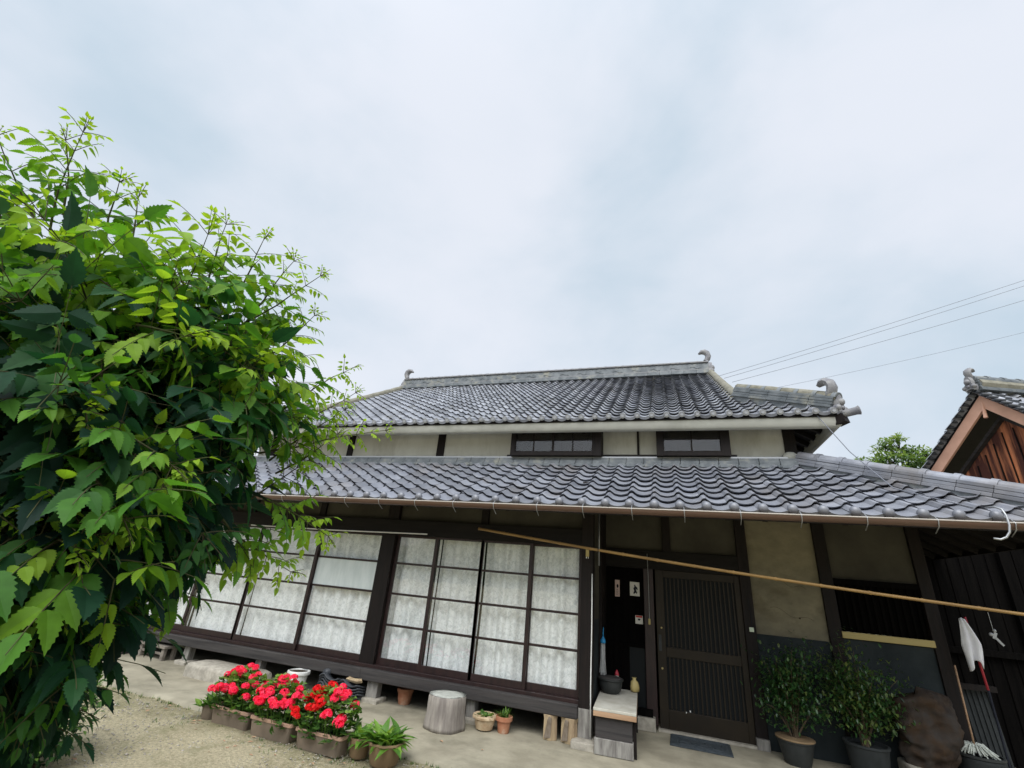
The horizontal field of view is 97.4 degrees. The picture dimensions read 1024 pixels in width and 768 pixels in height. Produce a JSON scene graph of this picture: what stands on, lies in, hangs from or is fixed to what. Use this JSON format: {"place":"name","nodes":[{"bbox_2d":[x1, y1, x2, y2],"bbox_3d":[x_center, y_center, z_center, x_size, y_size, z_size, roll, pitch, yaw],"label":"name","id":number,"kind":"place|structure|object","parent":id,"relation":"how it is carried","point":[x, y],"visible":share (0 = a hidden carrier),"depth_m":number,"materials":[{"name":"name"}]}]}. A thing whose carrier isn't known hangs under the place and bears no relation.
{"place":"outdoors","nodes":[
{"label":"outdoors","id":0,"kind":"place"},
{"bbox_2d":[31,632,875,767],"bbox_3d":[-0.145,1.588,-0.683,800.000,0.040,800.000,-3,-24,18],"label":"ground","id":1,"kind":"structure","parent":0,"point":[207,753],"depth_m":4.33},
{"bbox_2d":[27,673,109,767],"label":"shrub","id":2,"kind":"object","parent":1,"relation":"on","point":[37,763],"visible":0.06,"depth_m":3.75,"materials":[{"name":"green plant"}]},
{"bbox_2d":[0,106,394,767],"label":"vine tree","id":3,"kind":"object","parent":1,"relation":"on","point":[142,416],"visible":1,"depth_m":1.17,"materials":[{"name":"green plant"}]},
{"bbox_2d":[193,692,224,719],"bbox_3d":[-3.396,3.650,5.110,0.380,0.234,0.352,-3,-24,18],"label":"leafy pot","id":4,"kind":"object","parent":1,"relation":"on","point":[207,711],"visible":0.42,"depth_m":5.02,"materials":[{"name":"ceramic"}]},
{"bbox_2d":[40,691,423,767],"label":"pebbles","id":5,"kind":"object","parent":1,"relation":"on","point":[101,752],"visible":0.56,"depth_m":4.38,"materials":[{"name":"stone"}]},
{"bbox_2d":[205,662,268,730],"bbox_3d":[-3.013,3.458,5.034,0.708,0.590,0.471,-4,-25,20],"label":"geranium planter","id":6,"kind":"object","parent":1,"relation":"on","point":[238,687],"visible":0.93,"depth_m":4.94,"materials":[{"name":"plant"}]},
{"bbox_2d":[98,682,440,767],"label":"weeds","id":7,"kind":"object","parent":1,"relation":"on","point":[113,688],"visible":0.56,"depth_m":4.60,"materials":[{"name":"green plant"}]},
{"bbox_2d":[240,672,308,743],"bbox_3d":[-2.463,3.410,4.790,0.712,0.577,0.522,-4,-25,20],"label":"geranium planter","id":8,"kind":"object","parent":1,"relation":"on","point":[270,723],"visible":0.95,"depth_m":4.69,"materials":[{"name":"plant"}]},
{"bbox_2d":[72,705,482,763],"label":"fallen leaves","id":9,"kind":"object","parent":1,"relation":"on","point":[235,745],"visible":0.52,"depth_m":4.50,"materials":[{"name":"brown plant"}]},
{"bbox_2d":[290,680,362,757],"bbox_3d":[-1.871,3.373,4.580,0.707,0.579,0.457,-3,-25,19],"label":"geranium planter","id":10,"kind":"object","parent":1,"relation":"on","point":[316,733],"visible":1,"depth_m":4.49,"materials":[{"name":"plant"}]},
{"bbox_2d":[346,722,380,759],"bbox_3d":[-1.496,3.517,4.446,0.374,0.273,0.400,25,-30,-38],"label":"leafy pot","id":11,"kind":"object","parent":1,"relation":"on","point":[357,750],"visible":0.68,"depth_m":4.37,"materials":[{"name":"brown ceramic"}]},
{"bbox_2d":[357,716,416,767],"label":"hosta pot","id":12,"kind":"object","parent":1,"relation":"on","point":[386,744],"visible":1,"depth_m":4.28,"materials":[{"name":"brown ceramic"}]},
{"bbox_2d":[854,432,931,468],"bbox_3d":[10.789,4.419,12.077,2.870,6.684,1.746,1,-23,9],"label":"garden tree","id":13,"kind":"object","parent":1,"relation":"on","point":[911,455],"visible":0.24,"depth_m":12.95,"materials":[{"name":"green plant"}]},
{"bbox_2d":[99,646,851,767],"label":"pavement","id":14,"kind":"structure","parent":0,"point":[522,743],"depth_m":5.27,"materials":[{"name":"concrete"}]},
{"bbox_2d":[138,640,180,660],"bbox_3d":[-5.877,4.412,7.462,0.720,0.210,0.260,-6,-25,24],"label":"stone stool","id":15,"kind":"object","parent":14,"relation":"on","point":[164,647],"visible":0.59,"depth_m":7.37,"materials":[{"name":"grey stone"}]},
{"bbox_2d":[183,660,271,682],"bbox_3d":[-4.127,4.197,6.521,1.330,0.162,0.490,-4,-25,20],"label":"stepping stone","id":16,"kind":"object","parent":14,"relation":"on","point":[210,671],"visible":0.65,"depth_m":6.45,"materials":[{"name":"stone"}]},
{"bbox_2d":[287,668,310,689],"bbox_3d":[-3.008,4.149,6.293,0.312,0.250,0.312,-3,-24,18],"label":"white pot","id":17,"kind":"object","parent":14,"relation":"on","point":[302,673],"visible":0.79,"depth_m":6.26,"materials":[{"name":"ceramic"}]},
{"bbox_2d":[397,687,413,704],"bbox_3d":[-1.466,4.266,6.157,0.230,0.185,0.230,-3,-24,18],"label":"empty pot","id":18,"kind":"object","parent":14,"relation":"on","point":[404,696],"visible":0.88,"depth_m":6.09,"materials":[{"name":"ceramic"}]},
{"bbox_2d":[423,690,465,734],"bbox_3d":[-0.791,3.909,5.388,0.494,0.345,0.476,-3,-24,18],"label":"tree stump","id":19,"kind":"object","parent":14,"relation":"on","point":[445,713],"visible":1,"depth_m":5.23,"materials":[{"name":"grey wood"}]},
{"bbox_2d":[473,709,495,730],"bbox_3d":[-0.329,4.048,5.417,0.300,0.192,0.301,-3,-24,18],"label":"basket pot","id":20,"kind":"object","parent":14,"relation":"on","point":[484,720],"visible":0.99,"depth_m":5.33,"materials":[{"name":"ceramic"}]},
{"bbox_2d":[495,706,512,733],"bbox_3d":[-0.098,4.021,5.411,0.275,0.275,0.266,15,-25,-21],"label":"terracotta pot","id":21,"kind":"object","parent":14,"relation":"on","point":[503,719],"visible":1,"depth_m":5.33,"materials":[{"name":"ceramic"}]},
{"bbox_2d":[543,714,557,740],"bbox_3d":[0.456,4.049,5.323,0.177,0.246,0.170,3,-23,4],"label":"firewood log","id":22,"kind":"object","parent":14,"relation":"on","point":[550,729],"visible":0.88,"depth_m":5.26,"materials":[{"name":"beige wood"}]},
{"bbox_2d":[561,717,577,744],"bbox_3d":[0.670,4.034,5.244,0.203,0.247,0.160,-9,-27,29],"label":"firewood log","id":23,"kind":"object","parent":14,"relation":"on","point":[568,729],"visible":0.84,"depth_m":5.20,"materials":[{"name":"beige wood"}]},
{"bbox_2d":[147,349,1023,767],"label":"farmhouse","id":24,"kind":"object","parent":14,"relation":"on","point":[701,463],"visible":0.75,"depth_m":6.38,"materials":[{"name":"tile"}]},
{"bbox_2d":[146,578,196,625],"bbox_3d":[-6.005,3.366,8.178,1.281,1.765,0.114,-3,-24,18],"label":"lace curtain","id":25,"kind":"object","parent":24,"relation":"hanging from","point":[181,607],"visible":0.04,"depth_m":7.83,"materials":[{"name":"white fabric"}]},
{"bbox_2d":[147,589,196,629],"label":"sliding door","id":26,"kind":"structure","parent":24,"relation":"in","point":[176,626],"depth_m":7.59,"materials":[{"name":"brown wood"}]},
{"bbox_2d":[179,524,263,639],"bbox_3d":[-4.901,3.282,7.639,1.190,1.730,0.030,-3,-24,18],"label":"sliding door","id":27,"kind":"structure","parent":24,"relation":"in","point":[207,632],"depth_m":7.38,"materials":[{"name":"brown wood"}]},
{"bbox_2d":[190,526,269,634],"bbox_3d":[-4.854,3.306,7.793,1.131,1.765,0.111,-3,-24,18],"label":"lace curtain","id":28,"kind":"object","parent":24,"relation":"hanging from","point":[222,618],"visible":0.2,"depth_m":7.62,"materials":[{"name":"white fabric"}]},
{"bbox_2d":[230,526,320,649],"bbox_3d":[-3.786,3.225,7.272,1.280,1.730,0.030,-3,-24,18],"label":"sliding door","id":29,"kind":"structure","parent":24,"relation":"in","point":[291,646],"depth_m":7.05,"materials":[{"name":"brown wood"}]},
{"bbox_2d":[241,528,325,643],"bbox_3d":[-3.729,3.250,7.425,1.221,1.765,0.110,-3,-24,18],"label":"lace curtain","id":30,"kind":"object","parent":24,"relation":"hanging from","point":[271,625],"visible":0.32,"depth_m":7.34,"materials":[{"name":"white fabric"}]},
{"bbox_2d":[251,524,426,534],"bbox_3d":[-2.851,2.306,7.142,3.402,0.044,0.018,-3,-25,19],"label":"laundry rod","id":31,"kind":"object","parent":24,"relation":"attached to","point":[355,530],"visible":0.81,"depth_m":6.95,"materials":[{"name":"white plastic"}]},
{"bbox_2d":[296,530,381,660],"bbox_3d":[-2.639,3.186,6.938,1.210,1.730,0.030,-3,-24,18],"label":"sliding door","id":32,"kind":"structure","parent":24,"relation":"in","point":[356,574],"depth_m":6.99,"materials":[{"name":"brown wood"}]},
{"bbox_2d":[300,532,381,653],"bbox_3d":[-2.554,3.189,7.036,1.261,1.765,0.106,-3,-24,18],"label":"lace curtain","id":33,"kind":"object","parent":24,"relation":"hanging from","point":[334,634],"visible":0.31,"depth_m":6.96,"materials":[{"name":"white fabric"}]},
{"bbox_2d":[376,535,440,670],"bbox_3d":[-1.493,3.128,6.560,0.725,1.730,0.030,-3,-24,18],"label":"sliding door","id":34,"kind":"structure","parent":24,"relation":"in","point":[382,661],"depth_m":6.50,"materials":[{"name":"brown wood"}]},
{"bbox_2d":[381,537,442,665],"bbox_3d":[-1.484,3.137,6.688,0.750,1.765,0.109,-3,-24,18],"label":"lace curtain","id":35,"kind":"object","parent":24,"relation":"hanging from","point":[401,644],"visible":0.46,"depth_m":6.67,"materials":[{"name":"white fabric"}]},
{"bbox_2d":[417,537,484,680],"bbox_3d":[-0.836,3.076,6.300,0.790,1.730,0.030,-3,-24,18],"label":"sliding door","id":36,"kind":"structure","parent":24,"relation":"in","point":[420,668],"depth_m":6.22,"materials":[{"name":"brown wood"}]},
{"bbox_2d":[427,540,485,672],"bbox_3d":[-0.781,3.098,6.448,0.742,1.765,0.105,-3,-24,18],"label":"lace curtain","id":37,"kind":"object","parent":24,"relation":"hanging from","point":[450,652],"visible":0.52,"depth_m":6.43,"materials":[{"name":"white fabric"}]},
{"bbox_2d":[467,540,533,689],"bbox_3d":[-0.138,3.040,6.070,0.780,1.730,0.030,-3,-24,18],"label":"sliding door","id":38,"kind":"structure","parent":24,"relation":"in","point":[474,677],"depth_m":5.93,"materials":[{"name":"brown wood"}]},
{"bbox_2d":[474,543,529,680],"bbox_3d":[-0.080,3.067,6.228,0.732,1.765,0.104,-3,-24,18],"label":"lace curtain","id":39,"kind":"object","parent":24,"relation":"hanging from","point":[499,659],"visible":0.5,"depth_m":6.20,"materials":[{"name":"white fabric"}]},
{"bbox_2d":[527,546,578,689],"bbox_3d":[0.625,3.030,5.991,0.762,1.765,0.112,-3,-24,18],"label":"lace curtain","id":40,"kind":"object","parent":24,"relation":"hanging from","point":[552,667],"visible":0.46,"depth_m":5.97,"materials":[{"name":"white fabric"}]},
{"bbox_2d":[525,544,581,697],"bbox_3d":[0.551,3.024,5.886,0.725,1.730,0.030,-3,-24,18],"label":"sliding door","id":41,"kind":"structure","parent":24,"relation":"in","point":[561,691],"depth_m":5.76,"materials":[{"name":"brown wood"}]},
{"bbox_2d":[510,415,602,456],"bbox_3d":[0.788,0.951,7.906,1.580,0.705,0.330,-3,-24,18],"label":"upstairs window","id":42,"kind":"structure","parent":24,"relation":"in","point":[568,444],"depth_m":7.76,"materials":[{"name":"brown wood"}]},
{"bbox_2d":[600,627,605,674],"bbox_3d":[1.217,3.579,6.035,0.080,0.559,0.072,8,-23,-5],"label":"string duster","id":43,"kind":"object","parent":24,"relation":"hanging from","point":[602,659],"visible":1,"depth_m":6.01,"materials":[{"name":"white plastic"}]},
{"bbox_2d":[615,580,619,596],"bbox_3d":[1.597,3.093,6.817,0.070,0.230,0.008,-3,-24,18],"label":"paper charm","id":44,"kind":"object","parent":24,"relation":"attached to","point":[617,587],"visible":1,"depth_m":6.82,"materials":[{"name":"brown"}]},
{"bbox_2d":[630,582,639,595],"bbox_3d":[1.839,3.072,6.742,0.140,0.190,0.007,-3,-24,18],"label":"ink print","id":45,"kind":"object","parent":24,"relation":"attached to","point":[634,588],"visible":1,"depth_m":6.74,"materials":[{"name":"paper"}]},
{"bbox_2d":[635,615,642,623],"bbox_3d":[1.855,3.440,6.566,0.105,0.110,0.007,-3,-24,18],"label":"warning notice","id":46,"kind":"object","parent":24,"relation":"attached to","point":[638,619],"visible":1,"depth_m":6.57,"materials":[{"name":"paper"}]},
{"bbox_2d":[647,560,650,624],"bbox_3d":[2.006,3.002,6.617,0.032,0.953,0.025,-3,-24,18],"label":"pull cord","id":47,"kind":"object","parent":24,"relation":"hanging from","point":[649,621],"visible":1,"depth_m":6.58,"materials":[{"name":"grey plastic"}]},
{"bbox_2d":[656,412,731,456],"bbox_3d":[2.877,0.845,7.218,1.075,0.705,0.330,-3,-24,18],"label":"upstairs window","id":48,"kind":"structure","parent":24,"relation":"in","point":[705,443],"depth_m":7.08,"materials":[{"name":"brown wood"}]},
{"bbox_2d":[655,570,755,744],"bbox_3d":[2.608,3.664,6.209,1.145,1.955,0.065,-3,-24,18],"label":"entrance door","id":49,"kind":"structure","parent":24,"relation":"in","point":[702,662],"depth_m":6.17,"materials":[{"name":"brown wood"}]},
{"bbox_2d":[478,525,1023,615],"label":"bamboo pole","id":50,"kind":"object","parent":24,"relation":"hanging from","point":[779,579],"visible":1,"depth_m":4.79,"materials":[{"name":"brown wood"}]},
{"bbox_2d":[748,600,753,631],"bbox_3d":[3.247,3.147,6.139,0.055,0.418,0.030,-3,-24,18],"label":"wall switch","id":51,"kind":"object","parent":24,"relation":"attached to","point":[751,629],"depth_m":6.07,"materials":[{"name":"grey plastic"}]},
{"bbox_2d":[833,578,928,639],"bbox_3d":[4.743,2.898,5.824,0.940,0.630,0.120,-3,-24,18],"label":"shuttered window","id":52,"kind":"structure","parent":24,"relation":"in","point":[858,612],"depth_m":5.81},
{"bbox_2d":[807,405,972,507],"bbox_3d":[4.413,0.744,5.389,0.222,1.708,1.827,6,-23,-3],"label":"guy cable","id":53,"kind":"object","parent":24,"relation":"attached to","point":[884,480],"visible":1,"depth_m":5.18,"materials":[{"name":"silver metal"}]},
{"bbox_2d":[987,612,1004,646],"bbox_3d":[5.548,2.823,5.182,0.115,0.343,0.040,-3,-24,18],"label":"metal clip hanger","id":54,"kind":"object","parent":24,"relation":"hanging from","point":[994,634],"visible":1,"depth_m":5.16,"materials":[{"name":"grey metal"}]},
{"bbox_2d":[594,716,633,760],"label":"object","id":55,"kind":"object","parent":14,"relation":"on","point":[613,738],"visible":0.66,"depth_m":4.94,"materials":[{"name":"grey wood"}]},
{"bbox_2d":[593,689,637,759],"bbox_3d":[1.281,4.085,5.468,0.470,0.440,1.250,-2,-24,15],"label":"bench","id":56,"kind":"object","parent":14,"relation":"on","point":[621,704],"visible":0.81,"depth_m":5.14,"materials":[{"name":"beige wood"}]},
{"bbox_2d":[598,675,622,694],"bbox_3d":[1.280,3.903,5.842,0.330,0.184,0.330,-3,-24,18],"label":"iron pot","id":57,"kind":"object","parent":56,"relation":"on","point":[611,684],"visible":0.99,"depth_m":5.74,"materials":[{"name":"black metal"}]},
{"bbox_2d":[630,677,639,691],"bbox_3d":[1.642,4.019,6.011,0.122,0.165,0.125,1,-23,9],"label":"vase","id":58,"kind":"object","parent":56,"relation":"on","point":[634,686],"visible":1,"depth_m":5.97,"materials":[{"name":"yellow ceramic"}]},
{"bbox_2d":[637,707,655,732],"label":"concrete block","id":59,"kind":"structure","parent":14,"relation":"on","point":[646,720],"depth_m":5.92,"materials":[{"name":"concrete"}]},
{"bbox_2d":[670,733,733,757],"bbox_3d":[2.310,4.423,5.516,0.700,0.019,0.480,-3,-25,19],"label":"doormat","id":60,"kind":"object","parent":14,"relation":"on","point":[702,745],"visible":1,"depth_m":5.48,"materials":[{"name":"grey rubber"}]},
{"bbox_2d":[739,630,844,767],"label":"potted shrub","id":61,"kind":"object","parent":14,"relation":"on","point":[797,748],"visible":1,"depth_m":5.32,"materials":[{"name":"green plant"}]},
{"bbox_2d":[802,630,922,767],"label":"potted shrub","id":62,"kind":"object","parent":14,"relation":"on","point":[863,750],"visible":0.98,"depth_m":5.13,"materials":[{"name":"green plant"}]},
{"bbox_2d":[897,757,920,767],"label":"stone base","id":63,"kind":"object","parent":14,"relation":"on","point":[902,763],"visible":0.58,"depth_m":5.00,"materials":[{"name":"stone"}]},
{"bbox_2d":[887,686,964,767],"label":"burl log","id":64,"kind":"object","parent":63,"relation":"on","point":[934,738],"visible":0.91,"depth_m":4.90,"materials":[{"name":"brown wood"}]},
{"bbox_2d":[921,368,1023,483],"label":"storehouse","id":65,"kind":"structure","parent":14,"relation":"on","point":[982,436],"depth_m":7.99,"materials":[{"name":"brown wood"}]},
{"bbox_2d":[958,751,1007,767],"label":"rubbish bin","id":66,"kind":"object","parent":14,"relation":"on","point":[972,761],"visible":0.59,"depth_m":4.78,"materials":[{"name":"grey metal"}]},
{"bbox_2d":[954,665,1000,759],"bbox_3d":[5.101,3.663,5.070,0.372,0.846,0.349,-3,-24,18],"label":"string mop","id":67,"kind":"object","parent":66,"relation":"in","point":[972,747],"visible":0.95,"depth_m":4.90,"materials":[{"name":"beige wood"}]},
{"bbox_2d":[963,617,1010,767],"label":"red pole","id":68,"kind":"object","parent":14,"relation":"on","point":[994,713],"visible":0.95,"depth_m":5.01,"materials":[{"name":"red paint"}]},
{"bbox_2d":[958,617,983,670],"bbox_3d":[5.362,3.038,5.246,0.187,0.560,0.056,-3,-24,18],"label":"hanging cloth","id":69,"kind":"object","parent":68,"relation":"hanging from","point":[971,644],"visible":1,"depth_m":5.24,"materials":[{"name":"white fabric"}]},
{"bbox_2d":[960,682,1014,767],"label":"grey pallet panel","id":70,"kind":"object","parent":14,"relation":"on","point":[982,721],"visible":0.81,"depth_m":5.21,"materials":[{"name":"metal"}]},
{"bbox_2d":[0,0,1023,468],"label":"sky","id":71,"kind":"structure","parent":0,"point":[481,186],"materials":[{"name":"white"}]},
{"bbox_2d":[720,280,1023,375],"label":"power line","id":72,"kind":"object","parent":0,"point":[874,328],"visible":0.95,"depth_m":12.27,"materials":[{"name":"silver metal"}]},
{"bbox_2d":[726,286,1022,377],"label":"power line","id":73,"kind":"object","parent":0,"point":[874,333],"visible":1,"depth_m":12.21,"materials":[{"name":"silver metal"}]},
{"bbox_2d":[734,300,1023,381],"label":"power line","id":74,"kind":"object","parent":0,"point":[882,341],"visible":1,"depth_m":12.08,"materials":[{"name":"silver metal"}]},
{"bbox_2d":[782,332,1023,386],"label":"power line","id":75,"kind":"object","parent":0,"point":[900,361],"visible":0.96,"depth_m":11.74,"materials":[{"name":"silver metal"}]},
{"bbox_3d":[-2.493,4.183,6.221,0.300,0.078,0.280,-5,-39,22],"label":"roof tile","id":76,"kind":"object","parent":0,"visible":0},
{"bbox_2d":[318,678,338,686],"bbox_3d":[-2.485,4.160,6.250,0.300,0.078,0.280,-5,-39,22],"label":"roof tile","id":77,"kind":"object","parent":76,"relation":"on","point":[323,679],"visible":0.26,"depth_m":6.19,"materials":[{"name":"grey ceramic"}]},
{"bbox_2d":[319,675,339,683],"bbox_3d":[-2.480,4.130,6.263,0.300,0.078,0.280,-2,-38,17],"label":"roof tile","id":78,"kind":"object","parent":77,"relation":"on","point":[326,679],"visible":0.32,"depth_m":6.19,"materials":[{"name":"grey ceramic"}]},
{"bbox_2d":[319,673,340,680],"bbox_3d":[-2.482,4.094,6.263,0.300,0.078,0.280,-1,-38,14],"label":"roof tile","id":79,"kind":"object","parent":78,"relation":"on","point":[330,677],"visible":0.71,"depth_m":6.20,"materials":[{"name":"grey ceramic"}]},
{"bbox_2d":[323,668,332,674],"bbox_3d":[-2.565,4.068,6.370,0.089,0.090,0.240,-3,-24,18],"label":"ridge tile roll","id":80,"kind":"object","parent":79,"relation":"on","point":[327,670],"visible":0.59,"depth_m":6.28,"materials":[{"name":"grey ceramic"}]},
{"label":"roof tile","id":81,"kind":"object","parent":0,"visible":0},
{"bbox_2d":[351,694,364,697],"bbox_3d":[-2.150,4.204,6.112,0.300,0.078,0.280,-2,-38,17],"label":"roof tile","id":82,"kind":"object","parent":81,"relation":"on","point":[357,695],"visible":0.34,"depth_m":6.00,"materials":[{"name":"grey ceramic"}]},
{"bbox_2d":[346,688,365,694],"bbox_3d":[-2.159,4.170,6.120,0.300,0.078,0.280,-1,-38,14],"label":"roof tile","id":83,"kind":"object","parent":82,"relation":"on","point":[359,692],"visible":0.33,"depth_m":6.02,"materials":[{"name":"grey ceramic"}]},
{"bbox_2d":[339,682,365,691],"bbox_3d":[-2.158,4.136,6.125,0.300,0.078,0.280,-1,-38,15],"label":"roof tile","id":84,"kind":"object","parent":83,"relation":"on","point":[357,689],"visible":0.48,"depth_m":6.04,"materials":[{"name":"grey ceramic"}]},
{"bbox_2d":[339,679,366,688],"bbox_3d":[-2.162,4.111,6.151,0.300,0.078,0.280,-5,-39,22],"label":"roof tile","id":85,"kind":"object","parent":84,"relation":"on","point":[350,684],"visible":0.78,"depth_m":6.10,"materials":[{"name":"grey ceramic"}]},
{"bbox_2d":[346,676,361,683],"bbox_3d":[-2.149,4.040,6.134,0.256,0.061,0.072,-3,-24,18],"label":"wood offcut","id":86,"kind":"object","parent":85,"relation":"on","point":[353,680],"visible":1,"depth_m":6.12,"materials":[{"name":"beige wood"}]}
]}

